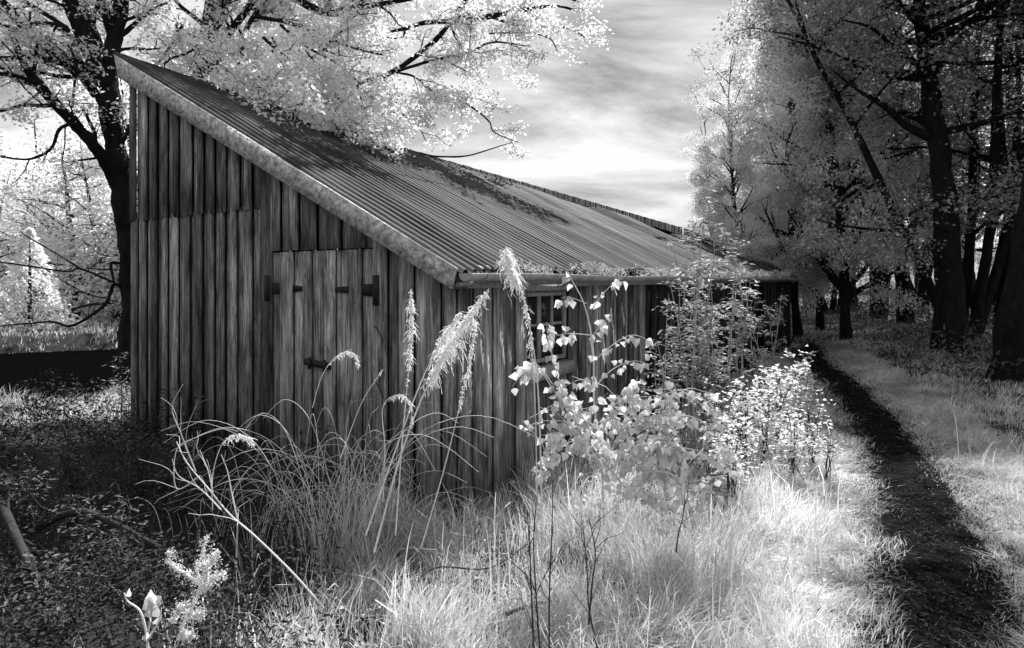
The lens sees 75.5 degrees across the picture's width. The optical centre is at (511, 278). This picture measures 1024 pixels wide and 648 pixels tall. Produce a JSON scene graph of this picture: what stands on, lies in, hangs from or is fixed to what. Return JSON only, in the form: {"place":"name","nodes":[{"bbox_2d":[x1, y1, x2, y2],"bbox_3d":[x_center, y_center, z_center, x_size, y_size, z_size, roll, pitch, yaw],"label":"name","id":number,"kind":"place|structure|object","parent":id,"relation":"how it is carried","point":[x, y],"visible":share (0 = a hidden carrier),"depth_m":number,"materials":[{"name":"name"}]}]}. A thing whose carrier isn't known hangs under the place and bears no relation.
{"place":"outdoors","nodes":[
{"label":"outdoors","id":0,"kind":"place"},
{"bbox_2d":[0,349,119,403],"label":"river","id":1,"kind":"structure","parent":0,"point":[83,366],"depth_m":16.21,"materials":[{"name":"liquid"}]},
{"bbox_2d":[0,282,1023,647],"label":"ground","id":2,"kind":"structure","parent":0,"point":[76,342],"depth_m":4.92,"materials":[{"name":"plant"}]},
{"bbox_2d":[0,167,55,308],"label":"pale tree","id":3,"kind":"object","parent":2,"relation":"on","point":[12,222],"visible":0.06,"depth_m":34.52,"materials":[{"name":"white plant"}]},
{"bbox_2d":[0,146,72,316],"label":"pale tree","id":4,"kind":"object","parent":2,"relation":"on","point":[6,247],"visible":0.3,"depth_m":28.89,"materials":[{"name":"grey plant"}]},
{"bbox_2d":[0,451,77,583],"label":"leafy bush","id":5,"kind":"object","parent":2,"relation":"on","point":[29,510],"visible":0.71,"depth_m":3.89,"materials":[{"name":"grey plant"}]},
{"bbox_2d":[0,227,87,330],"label":"cone shaped tree","id":6,"kind":"object","parent":2,"relation":"on","point":[52,296],"visible":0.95,"depth_m":23.39,"materials":[{"name":"white plant"}]},
{"bbox_2d":[0,121,87,237],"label":"pale tree","id":7,"kind":"object","parent":2,"relation":"on","point":[14,162],"visible":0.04,"depth_m":56.90,"materials":[{"name":"white plant"}]},
{"bbox_2d":[0,131,102,306],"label":"pale tree","id":8,"kind":"object","parent":2,"relation":"on","point":[28,156],"visible":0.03,"depth_m":38.67,"materials":[{"name":"white plant"}]},
{"bbox_2d":[0,543,104,647],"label":"leafy bush","id":9,"kind":"object","parent":2,"relation":"on","point":[46,585],"visible":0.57,"depth_m":2.89,"materials":[{"name":"grey plant"}]},
{"bbox_2d":[0,142,115,315],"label":"pale tree","id":10,"kind":"object","parent":2,"relation":"on","point":[41,173],"visible":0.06,"depth_m":31.04,"materials":[{"name":"white plant"}]},
{"bbox_2d":[3,139,113,311],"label":"pale tree","id":11,"kind":"object","parent":2,"relation":"on","point":[93,309],"visible":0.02,"depth_m":34.47,"materials":[{"name":"white plant"}]},
{"bbox_2d":[0,145,120,318],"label":"pale tree","id":12,"kind":"object","parent":2,"relation":"on","point":[43,201],"visible":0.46,"depth_m":28.51,"materials":[{"name":"grey plant"}]},
{"bbox_2d":[13,129,128,318],"bbox_3d":[-18.085,-2.306,30.454,6.133,9.082,7.824,0,0,-9],"label":"pale tree","id":13,"kind":"object","parent":2,"relation":"on","point":[117,313],"visible":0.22,"depth_m":28.43,"materials":[{"name":"grey plant"}]},
{"bbox_2d":[20,424,124,523],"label":"leafy bush","id":14,"kind":"object","parent":2,"relation":"on","point":[72,487],"visible":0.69,"depth_m":4.76,"materials":[{"name":"black plant"}]},
{"bbox_2d":[40,85,128,183],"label":"pale tree","id":15,"kind":"object","parent":2,"relation":"on","point":[84,126],"depth_m":39.23,"materials":[{"name":"white plant"}]},
{"bbox_2d":[0,0,180,393],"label":"riverside tree","id":16,"kind":"object","parent":2,"relation":"on","point":[95,73],"visible":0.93,"depth_m":10.67,"materials":[{"name":"black plant"}]},
{"bbox_2d":[44,484,148,616],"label":"leafy bush","id":17,"kind":"object","parent":2,"relation":"on","point":[86,549],"visible":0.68,"depth_m":3.49,"materials":[{"name":"grey plant"}]},
{"bbox_2d":[103,352,130,431],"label":"corner shrub","id":18,"kind":"object","parent":2,"relation":"on","point":[121,388],"visible":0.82,"depth_m":7.55,"materials":[{"name":"grey plant"}]},
{"bbox_2d":[86,418,176,495],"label":"leafy bush","id":19,"kind":"object","parent":2,"relation":"on","point":[141,461],"visible":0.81,"depth_m":5.40,"materials":[{"name":"black plant"}]},
{"bbox_2d":[124,588,161,647],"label":"sprouting twig","id":20,"kind":"object","parent":2,"relation":"on","point":[152,603],"visible":1,"depth_m":2.10,"materials":[{"name":"white plant"}]},
{"bbox_2d":[20,57,280,320],"bbox_3d":[-15.279,-4.250,30.870,13.040,13.395,10.222,0,0,-19],"label":"pale tree","id":21,"kind":"object","parent":2,"relation":"on","point":[117,301],"visible":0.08,"depth_m":27.87,"materials":[{"name":"white plant"}]},
{"bbox_2d":[0,96,315,250],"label":"wood","id":22,"kind":"object","parent":2,"relation":"on","point":[4,134],"depth_m":61.60,"materials":[{"name":"white plant"}]},
{"bbox_2d":[120,442,226,532],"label":"leafy bush","id":23,"kind":"object","parent":2,"relation":"on","point":[183,502],"visible":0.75,"depth_m":4.66,"materials":[{"name":"black plant"}]},
{"bbox_2d":[0,368,378,647],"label":"undergrowth","id":24,"kind":"object","parent":2,"relation":"on","point":[121,557],"visible":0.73,"depth_m":3.66,"materials":[{"name":"grey plant"}]},
{"bbox_2d":[0,473,41,583],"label":"fallen branch","id":25,"kind":"object","parent":24,"relation":"on","point":[13,530],"visible":0.85,"depth_m":3.46,"materials":[{"name":"wood"}]},
{"bbox_2d":[23,480,222,562],"bbox_3d":[-2.173,1.358,3.648,1.464,0.497,0.304,0,0,15],"label":"fallen branch","id":26,"kind":"object","parent":24,"relation":"on","point":[99,517],"visible":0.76,"depth_m":3.54,"materials":[{"name":"wood"}]},
{"bbox_2d":[76,406,174,495],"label":"fallen branch","id":27,"kind":"object","parent":24,"relation":"on","point":[99,464],"visible":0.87,"depth_m":4.69,"materials":[{"name":"wood"}]},
{"bbox_2d":[158,533,228,647],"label":"lichen branch","id":28,"kind":"object","parent":24,"relation":"on","point":[207,565],"visible":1,"depth_m":2.34,"materials":[{"name":"plant"}]},
{"bbox_2d":[179,396,211,486],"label":"leafy sprig","id":29,"kind":"object","parent":2,"relation":"on","point":[191,442],"visible":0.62,"depth_m":5.39,"materials":[{"name":"grey plant"}]},
{"bbox_2d":[137,384,324,608],"bbox_3d":[-1.191,0.905,2.829,0.885,0.887,0.292,0,0,11],"label":"dead branch","id":30,"kind":"object","parent":2,"relation":"on","point":[278,558],"visible":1,"depth_m":2.85,"materials":[{"name":"wood"}]},
{"bbox_2d":[183,532,279,605],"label":"fallen branch","id":31,"kind":"object","parent":2,"relation":"on","point":[241,572],"visible":0.54,"depth_m":3.38,"materials":[{"name":"wood"}]},
{"bbox_2d":[212,433,256,509],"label":"seed stalk","id":32,"kind":"object","parent":2,"relation":"on","point":[249,439],"visible":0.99,"depth_m":3.00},
{"bbox_2d":[116,470,381,556],"bbox_3d":[-1.705,1.485,4.307,1.808,0.590,0.354,0,0,0],"label":"dry stem clump","id":33,"kind":"object","parent":2,"relation":"on","point":[224,515],"visible":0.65,"depth_m":4.27,"materials":[{"name":"plant"}]},
{"bbox_2d":[227,456,314,534],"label":"leafy bush","id":34,"kind":"object","parent":2,"relation":"on","point":[274,481],"visible":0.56,"depth_m":4.58,"materials":[{"name":"black plant"}]},
{"bbox_2d":[165,436,405,554],"bbox_3d":[-1.483,1.398,4.233,1.770,0.728,0.552,0,0,0],"label":"dry stem clump","id":35,"kind":"object","parent":2,"relation":"on","point":[273,502],"visible":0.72,"depth_m":4.26,"materials":[{"name":"plant"}]},
{"bbox_2d":[312,349,359,407],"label":"seed stalk","id":36,"kind":"object","parent":2,"relation":"on","point":[351,353],"visible":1,"depth_m":3.50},
{"bbox_2d":[162,398,545,574],"bbox_3d":[-0.923,1.245,3.997,2.304,1.023,0.791,0,0,0],"label":"dry stem clump","id":37,"kind":"object","parent":2,"relation":"on","point":[348,504],"visible":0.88,"depth_m":3.97,"materials":[{"name":"plant"}]},
{"bbox_2d":[223,431,489,558],"bbox_3d":[-0.961,1.384,4.144,1.657,0.741,0.643,0,0,0],"label":"dry stem clump","id":38,"kind":"object","parent":2,"relation":"on","point":[378,509],"visible":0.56,"depth_m":4.17,"materials":[{"name":"plant"}]},
{"bbox_2d":[124,0,613,166],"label":"overhanging tree","id":39,"kind":"object","parent":2,"relation":"on","point":[218,49],"visible":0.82,"depth_m":10.73,"materials":[{"name":"white plant"}]},
{"bbox_2d":[382,393,414,500],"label":"seed stalk","id":40,"kind":"object","parent":2,"relation":"on","point":[410,410],"visible":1,"depth_m":3.30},
{"bbox_2d":[395,289,419,535],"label":"seed stalk","id":41,"kind":"object","parent":2,"relation":"on","point":[411,311],"visible":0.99,"depth_m":3.53,"materials":[{"name":"plant"}]},
{"bbox_2d":[365,312,462,535],"bbox_3d":[-0.504,0.747,3.467,0.510,1.146,0.131,0,0,-2],"label":"seed stalk","id":42,"kind":"object","parent":2,"relation":"on","point":[445,337],"visible":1,"depth_m":3.46,"materials":[{"name":"plant"}]},
{"bbox_2d":[373,289,488,552],"bbox_3d":[-0.423,0.709,3.498,0.637,1.314,0.220,0,0,-18],"label":"seed stalk","id":43,"kind":"object","parent":2,"relation":"on","point":[460,330],"visible":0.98,"depth_m":3.50,"materials":[{"name":"plant"}]},
{"bbox_2d":[331,502,532,562],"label":"dry stem clump","id":44,"kind":"object","parent":2,"relation":"on","point":[435,530],"visible":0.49,"depth_m":4.16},
{"bbox_2d":[420,318,477,547],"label":"seed stalk","id":45,"kind":"object","parent":2,"relation":"on","point":[467,374],"visible":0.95,"depth_m":3.60,"materials":[{"name":"plant"}]},
{"bbox_2d":[111,52,800,517],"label":"wooden shed","id":46,"kind":"structure","parent":2,"relation":"on","point":[247,302],"depth_m":6.25,"materials":[{"name":"grey wood"}]},
{"bbox_2d":[264,251,330,478],"bbox_3d":[-1.886,0.744,5.833,0.885,1.972,0.087,0,0,34],"label":"door","id":47,"kind":"structure","parent":46,"relation":"in","point":[310,364],"depth_m":5.85,"materials":[{"name":"grey wood"}]},
{"bbox_2d":[324,249,378,492],"bbox_3d":[-1.319,0.744,5.455,0.673,1.972,0.068,0,0,34],"label":"door","id":48,"kind":"structure","parent":46,"relation":"in","point":[357,289],"depth_m":5.46,"materials":[{"name":"grey wood"}]},
{"bbox_2d":[525,284,575,383],"bbox_3d":[0.330,0.470,5.998,0.125,0.840,0.880,0,0,32],"label":"window","id":49,"kind":"structure","parent":46,"relation":"in","point":[541,305],"depth_m":6.02,"materials":[{"name":"grey wood"}]},
{"bbox_2d":[494,259,791,278],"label":"gutter moss","id":50,"kind":"object","parent":46,"relation":"on","point":[760,273],"visible":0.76,"depth_m":7.49,"materials":[{"name":"plant"}]},
{"bbox_2d":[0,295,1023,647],"bbox_3d":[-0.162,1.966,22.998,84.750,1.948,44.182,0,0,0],"label":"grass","id":51,"kind":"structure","parent":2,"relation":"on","point":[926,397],"depth_m":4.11,"materials":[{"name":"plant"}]},
{"bbox_2d":[389,508,526,595],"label":"fallen branch","id":52,"kind":"object","parent":51,"relation":"on","point":[430,569],"visible":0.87,"depth_m":3.52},
{"bbox_2d":[493,538,572,615],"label":"fallen branch","id":53,"kind":"object","parent":51,"relation":"on","point":[512,611],"visible":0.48,"depth_m":3.23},
{"bbox_2d":[497,247,542,594],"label":"seed stalk","id":54,"kind":"object","parent":2,"relation":"on","point":[512,274],"visible":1,"depth_m":3.44,"materials":[{"name":"plant"}]},
{"bbox_2d":[512,474,540,647],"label":"bare sapling","id":55,"kind":"object","parent":2,"relation":"on","point":[536,607],"visible":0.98,"depth_m":2.52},
{"bbox_2d":[519,509,534,647],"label":"bare sapling","id":56,"kind":"object","parent":2,"relation":"on","point":[532,625],"visible":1,"depth_m":2.50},
{"bbox_2d":[518,281,536,594],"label":"seed stalk","id":57,"kind":"object","parent":2,"relation":"on","point":[531,347],"visible":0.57,"depth_m":3.31,"materials":[{"name":"plant"}]},
{"bbox_2d":[536,480,567,647],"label":"bare sapling","id":58,"kind":"object","parent":2,"relation":"on","point":[552,528],"visible":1,"depth_m":2.60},
{"bbox_2d":[561,502,600,647],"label":"bare sapling","id":59,"kind":"object","parent":2,"relation":"on","point":[589,613],"visible":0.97,"depth_m":2.55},
{"bbox_2d":[588,508,624,624],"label":"bare sapling","id":60,"kind":"object","parent":2,"relation":"on","point":[591,596],"visible":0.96,"depth_m":2.60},
{"bbox_2d":[508,272,741,535],"bbox_3d":[0.605,0.678,3.618,1.251,1.446,0.683,0,0,0],"label":"poplar sapling","id":61,"kind":"object","parent":2,"relation":"on","point":[668,419],"visible":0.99,"depth_m":3.57,"materials":[{"name":"white plant"}]},
{"bbox_2d":[638,295,684,444],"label":"rowan sapling","id":62,"kind":"object","parent":2,"relation":"on","point":[669,364],"visible":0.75,"depth_m":6.33,"materials":[{"name":"grey plant"}]},
{"bbox_2d":[649,363,673,459],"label":"rowan sapling","id":63,"kind":"object","parent":2,"relation":"on","point":[658,409],"visible":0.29,"depth_m":6.38,"materials":[{"name":"grey plant"}]},
{"bbox_2d":[659,234,699,400],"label":"rowan sapling","id":64,"kind":"object","parent":2,"relation":"on","point":[678,316],"visible":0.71,"depth_m":6.85,"materials":[{"name":"grey plant"}]},
{"bbox_2d":[675,479,700,552],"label":"bare sapling","id":65,"kind":"object","parent":2,"relation":"on","point":[685,501],"visible":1,"depth_m":3.10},
{"bbox_2d":[656,258,723,453],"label":"rowan sapling","id":66,"kind":"object","parent":2,"relation":"on","point":[692,357],"visible":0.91,"depth_m":6.53,"materials":[{"name":"grey plant"}]},
{"bbox_2d":[672,188,731,438],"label":"rowan sapling","id":67,"kind":"object","parent":2,"relation":"on","point":[710,332],"visible":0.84,"depth_m":7.39,"materials":[{"name":"grey plant"}]},
{"bbox_2d":[684,212,730,427],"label":"rowan sapling","id":68,"kind":"object","parent":2,"relation":"on","point":[700,322],"visible":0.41,"depth_m":7.82,"materials":[{"name":"grey plant"}]},
{"bbox_2d":[681,334,733,435],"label":"leafy shrub","id":69,"kind":"object","parent":2,"relation":"on","point":[710,371],"visible":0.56,"depth_m":7.22,"materials":[{"name":"grey plant"}]},
{"bbox_2d":[682,376,741,486],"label":"leafy shrub","id":70,"kind":"object","parent":2,"relation":"on","point":[705,442],"visible":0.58,"depth_m":5.61,"materials":[{"name":"white plant"}]},
{"bbox_2d":[679,86,747,274],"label":"birch tree","id":71,"kind":"object","parent":2,"relation":"on","point":[703,140],"visible":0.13,"depth_m":18.70,"materials":[{"name":"white plant"}]},
{"bbox_2d":[706,225,749,418],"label":"rowan sapling","id":72,"kind":"object","parent":2,"relation":"on","point":[733,313],"visible":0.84,"depth_m":8.09,"materials":[{"name":"grey plant"}]},
{"bbox_2d":[701,413,762,506],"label":"leafy shrub","id":73,"kind":"object","parent":2,"relation":"on","point":[732,440],"visible":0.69,"depth_m":5.07,"materials":[{"name":"white plant"}]},
{"bbox_2d":[687,35,783,311],"bbox_3d":[5.764,-2.261,16.994,2.516,8.511,2.705,0,0,26],"label":"birch tree","id":74,"kind":"object","parent":2,"relation":"on","point":[736,151],"visible":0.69,"depth_m":17.10,"materials":[{"name":"white plant"}]},
{"bbox_2d":[696,0,777,226],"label":"birch tree","id":75,"kind":"object","parent":2,"relation":"on","point":[736,93],"visible":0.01,"depth_m":26.67,"materials":[{"name":"grey plant"}]},
{"bbox_2d":[719,257,761,411],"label":"rowan sapling","id":76,"kind":"object","parent":2,"relation":"on","point":[743,324],"visible":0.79,"depth_m":8.56,"materials":[{"name":"grey plant"}]},
{"bbox_2d":[718,376,770,473],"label":"leafy shrub","id":77,"kind":"object","parent":2,"relation":"on","point":[745,404],"visible":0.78,"depth_m":6.01,"materials":[{"name":"white plant"}]},
{"bbox_2d":[697,28,811,244],"bbox_3d":[7.903,-4.332,20.981,3.927,12.578,3.653,0,0,33],"label":"birch tree","id":78,"kind":"object","parent":2,"relation":"on","point":[750,91],"visible":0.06,"depth_m":20.57,"materials":[{"name":"grey plant"}]},
{"bbox_2d":[736,272,773,397],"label":"rowan sapling","id":79,"kind":"object","parent":2,"relation":"on","point":[753,364],"visible":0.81,"depth_m":9.61,"materials":[{"name":"grey plant"}]},
{"bbox_2d":[716,0,811,293],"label":"birch tree","id":80,"kind":"object","parent":2,"relation":"on","point":[739,27],"visible":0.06,"depth_m":23.88,"materials":[{"name":"white plant"}]},
{"bbox_2d":[734,375,799,462],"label":"leafy shrub","id":81,"kind":"object","parent":2,"relation":"on","point":[766,430],"visible":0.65,"depth_m":6.26,"materials":[{"name":"white plant"}]},
{"bbox_2d":[753,293,788,384],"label":"rowan sapling","id":82,"kind":"object","parent":2,"relation":"on","point":[772,358],"visible":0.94,"depth_m":10.49,"materials":[{"name":"grey plant"}]},
{"bbox_2d":[752,345,810,451],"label":"leafy shrub","id":83,"kind":"object","parent":2,"relation":"on","point":[780,387],"visible":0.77,"depth_m":6.57,"materials":[{"name":"white plant"}]},
{"bbox_2d":[760,395,817,481],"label":"leafy shrub","id":84,"kind":"object","parent":2,"relation":"on","point":[792,450],"visible":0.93,"depth_m":5.70,"materials":[{"name":"white plant"}]},
{"bbox_2d":[696,0,882,338],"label":"birch tree","id":85,"kind":"object","parent":2,"relation":"on","point":[796,292],"visible":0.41,"depth_m":17.36,"materials":[{"name":"grey plant"}]},
{"bbox_2d":[776,348,824,419],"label":"leafy shrub","id":86,"kind":"object","parent":2,"relation":"on","point":[803,391],"visible":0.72,"depth_m":7.93,"materials":[{"name":"white plant"}]},
{"bbox_2d":[785,382,835,470],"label":"leafy shrub","id":87,"kind":"object","parent":2,"relation":"on","point":[811,430],"visible":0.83,"depth_m":5.97,"materials":[{"name":"white plant"}]},
{"bbox_2d":[683,21,939,315],"bbox_3d":[11.326,-4.165,22.568,9.980,11.593,6.124,0,0,2],"label":"woodland tree","id":88,"kind":"object","parent":2,"relation":"on","point":[833,302],"visible":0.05,"depth_m":23.09,"materials":[{"name":"grey plant"}]},
{"bbox_2d":[811,434,847,484],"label":"leafy shrub","id":89,"kind":"object","parent":2,"relation":"on","point":[830,447],"visible":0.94,"depth_m":5.63,"materials":[{"name":"white plant"}]},
{"bbox_2d":[765,1,896,330],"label":"birch tree","id":90,"kind":"object","parent":2,"relation":"on","point":[820,321],"visible":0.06,"depth_m":18.25,"materials":[{"name":"grey plant"}]},
{"bbox_2d":[731,0,979,340],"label":"birch tree","id":91,"kind":"object","parent":2,"relation":"on","point":[841,281],"visible":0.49,"depth_m":16.35,"materials":[{"name":"grey plant"}]},
{"bbox_2d":[707,0,1023,340],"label":"woodland tree","id":92,"kind":"object","parent":2,"relation":"on","point":[986,283],"visible":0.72,"depth_m":14.30,"materials":[{"name":"plant"}]},
{"bbox_2d":[809,17,928,310],"bbox_3d":[13.616,-5.076,26.774,6.219,13.442,5.712,0,0,-9],"label":"woodland tree","id":93,"kind":"object","parent":2,"relation":"on","point":[856,303],"depth_m":25.93,"materials":[{"name":"grey plant"}]},
{"bbox_2d":[735,0,1023,355],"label":"woodland tree","id":94,"kind":"object","parent":2,"relation":"on","point":[950,312],"visible":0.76,"depth_m":14.01,"materials":[{"name":"black plant"}]},
{"bbox_2d":[780,0,993,319],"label":"woodland tree","id":95,"kind":"object","parent":2,"relation":"on","point":[887,280],"visible":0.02,"depth_m":20.50,"materials":[{"name":"grey plant"}]},
{"bbox_2d":[836,0,972,324],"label":"woodland tree","id":96,"kind":"object","parent":2,"relation":"on","point":[902,277],"visible":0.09,"depth_m":18.62,"materials":[{"name":"grey plant"}]},
{"bbox_2d":[791,297,1023,383],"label":"woodland brush","id":97,"kind":"object","parent":2,"relation":"on","point":[908,330],"visible":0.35,"depth_m":14.18,"materials":[{"name":"grey plant"}]},
{"bbox_2d":[822,145,1002,291],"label":"pale wood","id":98,"kind":"object","parent":2,"relation":"on","point":[863,282],"visible":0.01,"depth_m":51.23,"materials":[{"name":"white plant"}]},
{"bbox_2d":[815,39,1023,307],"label":"woodland tree","id":99,"kind":"object","parent":2,"relation":"on","point":[978,249],"visible":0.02,"depth_m":29.52,"materials":[{"name":"grey plant"}]},
{"bbox_2d":[821,2,1023,330],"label":"woodland tree","id":100,"kind":"object","parent":2,"relation":"on","point":[1014,146],"visible":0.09,"depth_m":16.26,"materials":[{"name":"grey plant"}]},
{"bbox_2d":[909,39,1000,288],"bbox_3d":[22.443,-5.666,33.453,5.683,14.794,6.632,0,0,17],"label":"woodland tree","id":101,"kind":"object","parent":2,"relation":"on","point":[974,276],"visible":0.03,"depth_m":32.87,"materials":[{"name":"grey plant"}]},
{"bbox_2d":[888,0,1022,315],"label":"woodland tree","id":102,"kind":"object","parent":2,"relation":"on","point":[920,288],"visible":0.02,"depth_m":22.81,"materials":[{"name":"grey plant"}]},
{"bbox_2d":[902,0,1023,186],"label":"woodland tree","id":103,"kind":"object","parent":2,"relation":"on","point":[1017,62],"visible":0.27,"depth_m":15.23,"materials":[{"name":"grey plant"}]},
{"bbox_2d":[915,0,1023,317],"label":"woodland tree","id":104,"kind":"object","parent":2,"relation":"on","point":[1007,106],"visible":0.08,"depth_m":21.56,"materials":[{"name":"black plant"}]},
{"bbox_2d":[932,0,1023,383],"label":"woodland tree","id":105,"kind":"object","parent":2,"relation":"on","point":[1008,334],"visible":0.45,"depth_m":10.79,"materials":[{"name":"black plant"}]},
{"bbox_2d":[0,0,1023,277],"label":"sky","id":106,"kind":"structure","parent":0,"point":[608,130],"materials":[{"name":"white"}]},
{"bbox_2d":[77,414,1023,647],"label":"tall grass","id":107,"kind":"structure","parent":0,"point":[619,612],"depth_m":3.62,"materials":[{"name":"plant"}]},
{"bbox_2d":[781,343,1023,647],"bbox_3d":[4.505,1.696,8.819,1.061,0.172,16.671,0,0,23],"label":"path","id":108,"kind":"structure","parent":0,"point":[986,607],"depth_m":4.11,"materials":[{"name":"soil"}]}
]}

